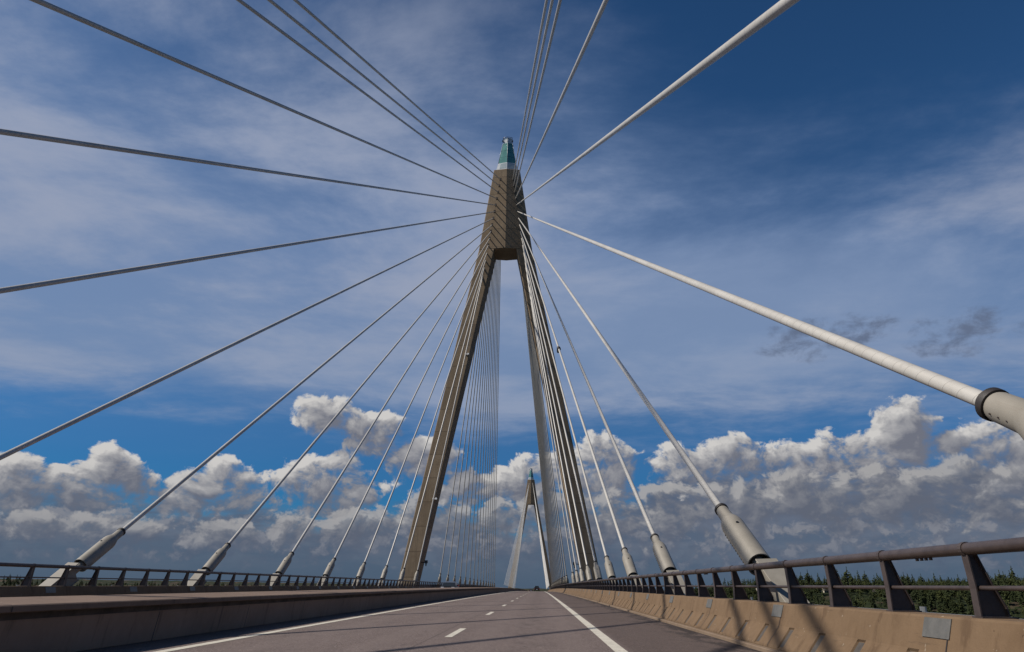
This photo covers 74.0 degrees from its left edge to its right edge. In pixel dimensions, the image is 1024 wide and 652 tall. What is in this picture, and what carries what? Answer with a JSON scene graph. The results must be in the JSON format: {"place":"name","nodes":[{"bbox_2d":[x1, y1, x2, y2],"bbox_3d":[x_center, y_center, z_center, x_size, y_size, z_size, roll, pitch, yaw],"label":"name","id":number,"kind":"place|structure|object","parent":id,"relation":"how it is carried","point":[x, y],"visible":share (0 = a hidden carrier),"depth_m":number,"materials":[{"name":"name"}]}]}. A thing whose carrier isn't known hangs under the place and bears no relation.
{"place":"outdoors","nodes":[
{"label":"outdoors","id":0,"kind":"place"},
{"bbox_2d":[77,596,464,651],"bbox_3d":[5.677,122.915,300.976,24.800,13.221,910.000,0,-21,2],"label":"bridge deck","id":1,"kind":"structure","parent":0,"point":[223,630],"depth_m":14.25,"materials":[{"name":"concrete"}]},
{"bbox_2d":[0,586,459,596],"bbox_3d":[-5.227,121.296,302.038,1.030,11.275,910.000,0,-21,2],"label":"concrete parapet","id":2,"kind":"structure","parent":1,"relation":"on","point":[21,591],"depth_m":30.16,"materials":[{"name":"concrete"}]},
{"bbox_2d":[0,562,498,587],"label":"steel railing","id":3,"kind":"object","parent":2,"relation":"on","point":[28,577],"visible":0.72,"depth_m":34.08,"materials":[{"name":"grey metal"}]},
{"bbox_2d":[0,587,526,651],"bbox_3d":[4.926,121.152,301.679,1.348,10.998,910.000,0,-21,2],"label":"median barrier","id":4,"kind":"object","parent":1,"relation":"on","point":[59,623],"visible":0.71,"depth_m":12.53,"materials":[{"name":"concrete"}]},
{"bbox_2d":[548,588,1023,651],"bbox_3d":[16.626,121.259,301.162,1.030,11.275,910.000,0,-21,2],"label":"concrete parapet","id":5,"kind":"structure","parent":1,"relation":"on","point":[770,626],"depth_m":10.48,"materials":[{"name":"concrete"}]},
{"bbox_2d":[551,537,1023,618],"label":"steel railing","id":6,"kind":"object","parent":5,"relation":"on","point":[988,602],"visible":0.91,"depth_m":9.83,"materials":[{"name":"grey metal"}]},
{"bbox_2d":[730,597,973,615],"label":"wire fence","id":7,"kind":"object","parent":1,"relation":"on","point":[923,609],"depth_m":10.04,"materials":[{"name":"metal"}]},
{"bbox_2d":[80,591,760,651],"bbox_3d":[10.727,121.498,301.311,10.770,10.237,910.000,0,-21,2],"label":"road","id":8,"kind":"structure","parent":0,"point":[527,621],"depth_m":15.33,"materials":[{"name":"grey asphalt"}]},
{"bbox_2d":[440,581,458,587],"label":"oncoming car","id":9,"kind":"object","parent":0,"point":[449,584],"visible":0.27,"depth_m":81.55,"materials":[{"name":"grey paint"}]},
{"bbox_2d":[0,579,1023,618],"bbox_3d":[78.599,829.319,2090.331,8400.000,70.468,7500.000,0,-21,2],"label":"terrain","id":10,"kind":"structure","parent":0,"point":[1012,604],"depth_m":1716.62,"materials":[{"name":"green plant"}]},
{"bbox_2d":[1,575,388,585],"bbox_3d":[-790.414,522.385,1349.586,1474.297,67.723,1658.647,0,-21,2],"label":"distant forest","id":11,"kind":"object","parent":10,"relation":"on","point":[9,581],"visible":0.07,"depth_m":1651.07,"materials":[{"name":"green plant"}]},
{"bbox_2d":[805,571,812,589],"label":"pine tree","id":12,"kind":"object","parent":10,"relation":"on","point":[807,577],"visible":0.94,"depth_m":549.46,"materials":[{"name":"green plant"}]},
{"bbox_2d":[659,573,1023,613],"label":"forest","id":13,"kind":"object","parent":10,"relation":"on","point":[934,595],"visible":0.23,"depth_m":472.66,"materials":[{"name":"green plant"}]},
{"bbox_2d":[843,567,850,583],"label":"pine tree","id":14,"kind":"object","parent":10,"relation":"on","point":[846,575],"visible":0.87,"depth_m":535.61,"materials":[{"name":"green plant"}]},
{"bbox_2d":[849,576,854,591],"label":"pine tree","id":15,"kind":"object","parent":10,"relation":"on","point":[852,580],"visible":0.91,"depth_m":505.81,"materials":[{"name":"green plant"}]},
{"bbox_2d":[904,575,912,584],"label":"pine tree","id":16,"kind":"object","parent":10,"relation":"on","point":[907,579],"visible":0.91,"depth_m":516.91,"materials":[{"name":"green plant"}]},
{"bbox_2d":[915,597,923,610],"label":"pine tree","id":17,"kind":"object","parent":10,"relation":"on","point":[917,607],"visible":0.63,"depth_m":424.91,"materials":[{"name":"green plant"}]},
{"bbox_2d":[1006,599,1013,616],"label":"spruce tree","id":18,"kind":"object","parent":10,"relation":"on","point":[1009,608],"visible":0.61,"depth_m":406.13,"materials":[{"name":"green plant"}]},
{"bbox_2d":[1013,574,1019,583],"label":"pine tree","id":19,"kind":"object","parent":10,"relation":"on","point":[1015,580],"visible":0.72,"depth_m":507.52,"materials":[{"name":"green plant"}]},
{"bbox_2d":[0,0,1023,589],"label":"sky","id":20,"kind":"structure","parent":0,"point":[853,170],"materials":[{"name":"blue"}]},
{"label":"water","id":21,"kind":"structure","parent":0,"visible":0},
{"bbox_2d":[398,137,597,585],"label":"bridge pylon","id":22,"kind":"object","parent":21,"relation":"in","point":[505,240],"visible":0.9,"depth_m":125.09,"materials":[{"name":"concrete"}]},
{"bbox_2d":[0,218,493,459],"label":"stay cable","id":23,"kind":"object","parent":22,"relation":"attached to","point":[71,422],"visible":1,"depth_m":31.20,"materials":[{"name":"metal"}]},
{"bbox_2d":[0,211,494,293],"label":"stay cable","id":24,"kind":"object","parent":22,"relation":"attached to","point":[64,280],"visible":1,"depth_m":30.00,"materials":[{"name":"metal"}]},
{"bbox_2d":[0,129,495,205],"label":"stay cable","id":25,"kind":"object","parent":22,"relation":"attached to","point":[6,132],"visible":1,"depth_m":29.20,"materials":[{"name":"metal"}]},
{"bbox_2d":[30,0,496,198],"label":"stay cable","id":26,"kind":"object","parent":22,"relation":"attached to","point":[55,8],"visible":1,"depth_m":30.02,"materials":[{"name":"metal"}]},
{"bbox_2d":[39,225,491,585],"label":"stay cable","id":27,"kind":"object","parent":22,"relation":"attached to","point":[92,555],"visible":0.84,"depth_m":30.50,"materials":[{"name":"plastic"}]},
{"bbox_2d":[187,231,490,585],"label":"stay cable","id":28,"kind":"object","parent":22,"relation":"attached to","point":[214,560],"visible":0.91,"depth_m":44.02,"materials":[{"name":"metal"}]},
{"bbox_2d":[236,0,497,191],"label":"stay cable","id":29,"kind":"object","parent":22,"relation":"attached to","point":[255,12],"visible":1,"depth_m":45.67,"materials":[{"name":"metal"}]},
{"bbox_2d":[270,238,489,585],"bbox_3d":[-10.522,0.580,89.396,0.575,0.670,97.367,2,22,7],"label":"stay cable","id":30,"kind":"object","parent":22,"relation":"attached to","point":[284,565],"visible":0.87,"depth_m":57.76,"materials":[{"name":"metal"}]},
{"bbox_2d":[267,0,499,185],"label":"stay cable","id":31,"kind":"object","parent":22,"relation":"attached to","point":[282,10],"visible":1,"depth_m":49.27,"materials":[{"name":"metal"}]},
{"bbox_2d":[293,0,500,179],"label":"stay cable","id":32,"kind":"object","parent":22,"relation":"attached to","point":[301,5],"visible":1,"depth_m":53.22,"materials":[{"name":"metal"}]},
{"bbox_2d":[321,245,488,585],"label":"stay cable","id":33,"kind":"object","parent":22,"relation":"attached to","point":[329,569],"visible":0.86,"depth_m":70.71,"materials":[{"name":"metal"}]},
{"bbox_2d":[352,253,486,585],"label":"stay cable","id":34,"kind":"object","parent":22,"relation":"attached to","point":[361,571],"visible":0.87,"depth_m":82.21,"materials":[{"name":"metal"}]},
{"bbox_2d":[378,260,485,585],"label":"stay cable","id":35,"kind":"object","parent":22,"relation":"attached to","point":[384,572],"visible":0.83,"depth_m":92.79,"materials":[{"name":"metal"}]},
{"bbox_2d":[398,268,484,584],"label":"stay cable","id":36,"kind":"object","parent":22,"relation":"attached to","point":[402,574],"visible":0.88,"depth_m":102.66,"materials":[{"name":"metal"}]},
{"bbox_2d":[413,276,482,585],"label":"stay cable","id":37,"kind":"object","parent":22,"relation":"attached to","point":[416,575],"visible":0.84,"depth_m":111.33,"materials":[{"name":"metal"}]},
{"bbox_2d":[438,346,475,584],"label":"stay cable","id":38,"kind":"object","parent":22,"relation":"attached to","point":[439,578],"visible":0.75,"depth_m":127.12,"materials":[{"name":"metal"}]},
{"bbox_2d":[446,329,479,580],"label":"stay cable","id":39,"kind":"object","parent":22,"relation":"attached to","point":[447,578],"visible":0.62,"depth_m":134.53,"materials":[{"name":"metal"}]},
{"bbox_2d":[453,316,482,581],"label":"stay cable","id":40,"kind":"object","parent":22,"relation":"attached to","point":[454,579],"visible":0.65,"depth_m":140.89,"materials":[{"name":"metal"}]},
{"bbox_2d":[459,308,484,584],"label":"stay cable","id":41,"kind":"object","parent":22,"relation":"attached to","point":[472,447],"visible":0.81,"depth_m":146.74,"materials":[{"name":"metal"}]},
{"bbox_2d":[464,299,486,583],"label":"stay cable","id":42,"kind":"object","parent":22,"relation":"attached to","point":[475,441],"visible":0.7,"depth_m":151.90,"materials":[{"name":"metal"}]},
{"bbox_2d":[469,291,488,585],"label":"stay cable","id":43,"kind":"object","parent":22,"relation":"attached to","point":[479,435],"visible":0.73,"depth_m":156.91,"materials":[{"name":"metal"}]},
{"bbox_2d":[473,282,490,585],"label":"stay cable","id":44,"kind":"object","parent":22,"relation":"attached to","point":[481,433],"visible":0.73,"depth_m":161.18,"materials":[{"name":"metal"}]},
{"bbox_2d":[476,278,491,585],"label":"stay cable","id":45,"kind":"object","parent":22,"relation":"attached to","point":[484,427],"visible":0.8,"depth_m":165.81,"materials":[{"name":"metal"}]},
{"bbox_2d":[480,274,492,584],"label":"stay cable","id":46,"kind":"object","parent":22,"relation":"attached to","point":[487,417],"visible":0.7,"depth_m":168.48,"materials":[{"name":"plastic"}]},
{"bbox_2d":[482,266,494,584],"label":"stay cable","id":47,"kind":"object","parent":22,"relation":"attached to","point":[489,416],"visible":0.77,"depth_m":172.26,"materials":[{"name":"plastic"}]},
{"bbox_2d":[485,262,495,585],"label":"stay cable","id":48,"kind":"object","parent":22,"relation":"attached to","point":[491,412],"visible":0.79,"depth_m":176.22,"materials":[{"name":"plastic"}]},
{"bbox_2d":[488,260,496,586],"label":"stay cable","id":49,"kind":"object","parent":22,"relation":"attached to","point":[492,415],"visible":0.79,"depth_m":178.57,"materials":[{"name":"plastic"}]},
{"bbox_2d":[490,266,497,585],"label":"stay cable","id":50,"kind":"object","parent":22,"relation":"attached to","point":[494,410],"visible":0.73,"depth_m":184.72,"materials":[{"name":"plastic"}]},
{"bbox_2d":[492,260,499,585],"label":"stay cable","id":51,"kind":"object","parent":22,"relation":"attached to","point":[496,409],"visible":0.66,"depth_m":186.64,"materials":[{"name":"metal"}]},
{"bbox_2d":[494,260,500,586],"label":"stay cable","id":52,"kind":"object","parent":22,"relation":"attached to","point":[497,411],"visible":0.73,"depth_m":193.85,"materials":[{"name":"metal"}]},
{"bbox_2d":[512,0,547,179],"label":"stay cable","id":53,"kind":"object","parent":22,"relation":"attached to","point":[541,28],"visible":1,"depth_m":56.86,"materials":[{"name":"plastic"}]},
{"bbox_2d":[513,0,553,185],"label":"stay cable","id":54,"kind":"object","parent":22,"relation":"attached to","point":[545,31],"visible":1,"depth_m":53.15,"materials":[{"name":"metal"}]},
{"bbox_2d":[523,292,551,577],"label":"stay cable","id":55,"kind":"object","parent":22,"relation":"attached to","point":[538,444],"visible":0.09,"depth_m":202.81,"materials":[{"name":"metal"}]},
{"bbox_2d":[523,293,551,586],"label":"stay cable","id":56,"kind":"object","parent":22,"relation":"attached to","point":[538,448],"visible":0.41,"depth_m":206.91,"materials":[{"name":"metal"}]},
{"bbox_2d":[514,0,561,191],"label":"stay cable","id":57,"kind":"object","parent":22,"relation":"attached to","point":[551,38],"visible":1,"depth_m":49.32,"materials":[{"name":"metal"}]},
{"bbox_2d":[524,296,552,586],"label":"stay cable","id":58,"kind":"object","parent":22,"relation":"attached to","point":[540,456],"visible":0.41,"depth_m":199.76,"materials":[{"name":"metal"}]},
{"bbox_2d":[525,302,553,586],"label":"stay cable","id":59,"kind":"object","parent":22,"relation":"attached to","point":[540,451],"visible":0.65,"depth_m":192.57,"materials":[{"name":"metal"}]},
{"bbox_2d":[525,301,553,584],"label":"stay cable","id":60,"kind":"object","parent":22,"relation":"attached to","point":[541,454],"visible":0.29,"depth_m":187.99,"materials":[{"name":"metal"}]},
{"bbox_2d":[526,306,554,585],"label":"stay cable","id":61,"kind":"object","parent":22,"relation":"attached to","point":[542,458],"visible":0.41,"depth_m":183.30,"materials":[{"name":"metal"}]},
{"bbox_2d":[527,311,555,585],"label":"stay cable","id":62,"kind":"object","parent":22,"relation":"attached to","point":[542,457],"visible":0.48,"depth_m":177.80,"materials":[{"name":"metal"}]},
{"bbox_2d":[528,316,556,585],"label":"stay cable","id":63,"kind":"object","parent":22,"relation":"attached to","point":[543,460],"visible":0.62,"depth_m":172.15,"materials":[{"name":"metal"}]},
{"bbox_2d":[529,321,557,584],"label":"stay cable","id":64,"kind":"object","parent":22,"relation":"attached to","point":[544,460],"visible":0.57,"depth_m":165.62,"materials":[{"name":"metal"}]},
{"bbox_2d":[530,326,558,584],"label":"stay cable","id":65,"kind":"object","parent":22,"relation":"attached to","point":[545,462],"visible":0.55,"depth_m":159.71,"materials":[{"name":"metal"}]},
{"bbox_2d":[531,331,559,584],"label":"stay cable","id":66,"kind":"object","parent":22,"relation":"attached to","point":[546,464],"visible":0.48,"depth_m":153.61,"materials":[{"name":"metal"}]},
{"bbox_2d":[532,336,561,584],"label":"stay cable","id":67,"kind":"object","parent":22,"relation":"attached to","point":[548,470],"visible":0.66,"depth_m":147.52,"materials":[{"name":"metal"}]},
{"bbox_2d":[533,341,563,583],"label":"stay cable","id":68,"kind":"object","parent":22,"relation":"attached to","point":[549,470],"visible":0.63,"depth_m":140.68,"materials":[{"name":"metal"}]},
{"bbox_2d":[535,351,565,583],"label":"stay cable","id":69,"kind":"object","parent":22,"relation":"attached to","point":[564,580],"visible":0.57,"depth_m":133.71,"materials":[{"name":"plastic"}]},
{"bbox_2d":[527,280,575,582],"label":"stay cable","id":70,"kind":"object","parent":22,"relation":"attached to","point":[573,577],"visible":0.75,"depth_m":109.42,"materials":[{"name":"plastic"}]},
{"bbox_2d":[525,267,579,581],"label":"stay cable","id":71,"kind":"object","parent":22,"relation":"attached to","point":[577,577],"visible":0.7,"depth_m":100.75,"materials":[{"name":"metal"}]},
{"bbox_2d":[537,361,568,583],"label":"stay cable","id":72,"kind":"object","parent":22,"relation":"attached to","point":[567,580],"visible":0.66,"depth_m":126.19,"materials":[{"name":"plastic"}]},
{"bbox_2d":[524,260,584,581],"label":"stay cable","id":73,"kind":"object","parent":22,"relation":"attached to","point":[581,575],"visible":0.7,"depth_m":93.09,"materials":[{"name":"plastic"}]},
{"bbox_2d":[523,252,592,580],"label":"stay cable","id":74,"kind":"object","parent":22,"relation":"attached to","point":[589,575],"visible":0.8,"depth_m":82.53,"materials":[{"name":"plastic"}]},
{"bbox_2d":[515,0,608,198],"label":"stay cable","id":75,"kind":"object","parent":22,"relation":"attached to","point":[595,24],"visible":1,"depth_m":33.72,"materials":[{"name":"metal"}]},
{"bbox_2d":[522,245,601,581],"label":"stay cable","id":76,"kind":"object","parent":22,"relation":"attached to","point":[597,572],"visible":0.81,"depth_m":70.97,"materials":[{"name":"metal"}]},
{"bbox_2d":[521,238,615,581],"bbox_3d":[4.483,0.645,89.029,0.575,0.670,97.001,-2,22,-3],"label":"stay cable","id":77,"kind":"object","parent":22,"relation":"attached to","point":[610,571],"visible":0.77,"depth_m":58.67,"materials":[{"name":"plastic"}]},
{"bbox_2d":[520,231,641,586],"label":"stay cable","id":78,"kind":"object","parent":22,"relation":"attached to","point":[629,565],"visible":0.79,"depth_m":45.35,"materials":[{"name":"metal"}]},
{"bbox_2d":[519,224,684,594],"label":"stay cable","id":79,"kind":"object","parent":22,"relation":"attached to","point":[664,560],"visible":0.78,"depth_m":30.75,"materials":[{"name":"metal"}]},
{"bbox_2d":[516,0,799,204],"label":"stay cable","id":80,"kind":"object","parent":22,"relation":"attached to","point":[777,9],"visible":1,"depth_m":14.75,"materials":[{"name":"metal"}]},
{"bbox_2d":[518,218,809,602],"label":"stay cable","id":81,"kind":"object","parent":22,"relation":"attached to","point":[744,542],"visible":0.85,"depth_m":16.85,"materials":[{"name":"plastic"}]},
{"bbox_2d":[517,211,1023,439],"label":"stay cable","id":82,"kind":"object","parent":22,"relation":"attached to","point":[1002,407],"visible":1,"depth_m":8.91,"materials":[{"name":"plastic"}]},
{"bbox_2d":[508,469,551,589],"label":"bridge pylon","id":83,"kind":"object","parent":21,"relation":"in","point":[531,499],"visible":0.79,"depth_m":515.11,"materials":[{"name":"concrete"}]},
{"bbox_2d":[504,486,528,583],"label":"stay cable","id":84,"kind":"object","parent":83,"relation":"attached to","point":[514,542],"visible":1,"depth_m":387.78,"materials":[{"name":"metal"}]},
{"bbox_2d":[505,487,528,583],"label":"stay cable","id":85,"kind":"object","parent":83,"relation":"attached to","point":[516,537],"visible":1,"depth_m":415.10,"materials":[{"name":"metal"}]},
{"bbox_2d":[506,488,528,584],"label":"stay cable","id":86,"kind":"object","parent":83,"relation":"attached to","point":[516,540],"visible":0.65,"depth_m":419.93,"materials":[{"name":"metal"}]}
]}

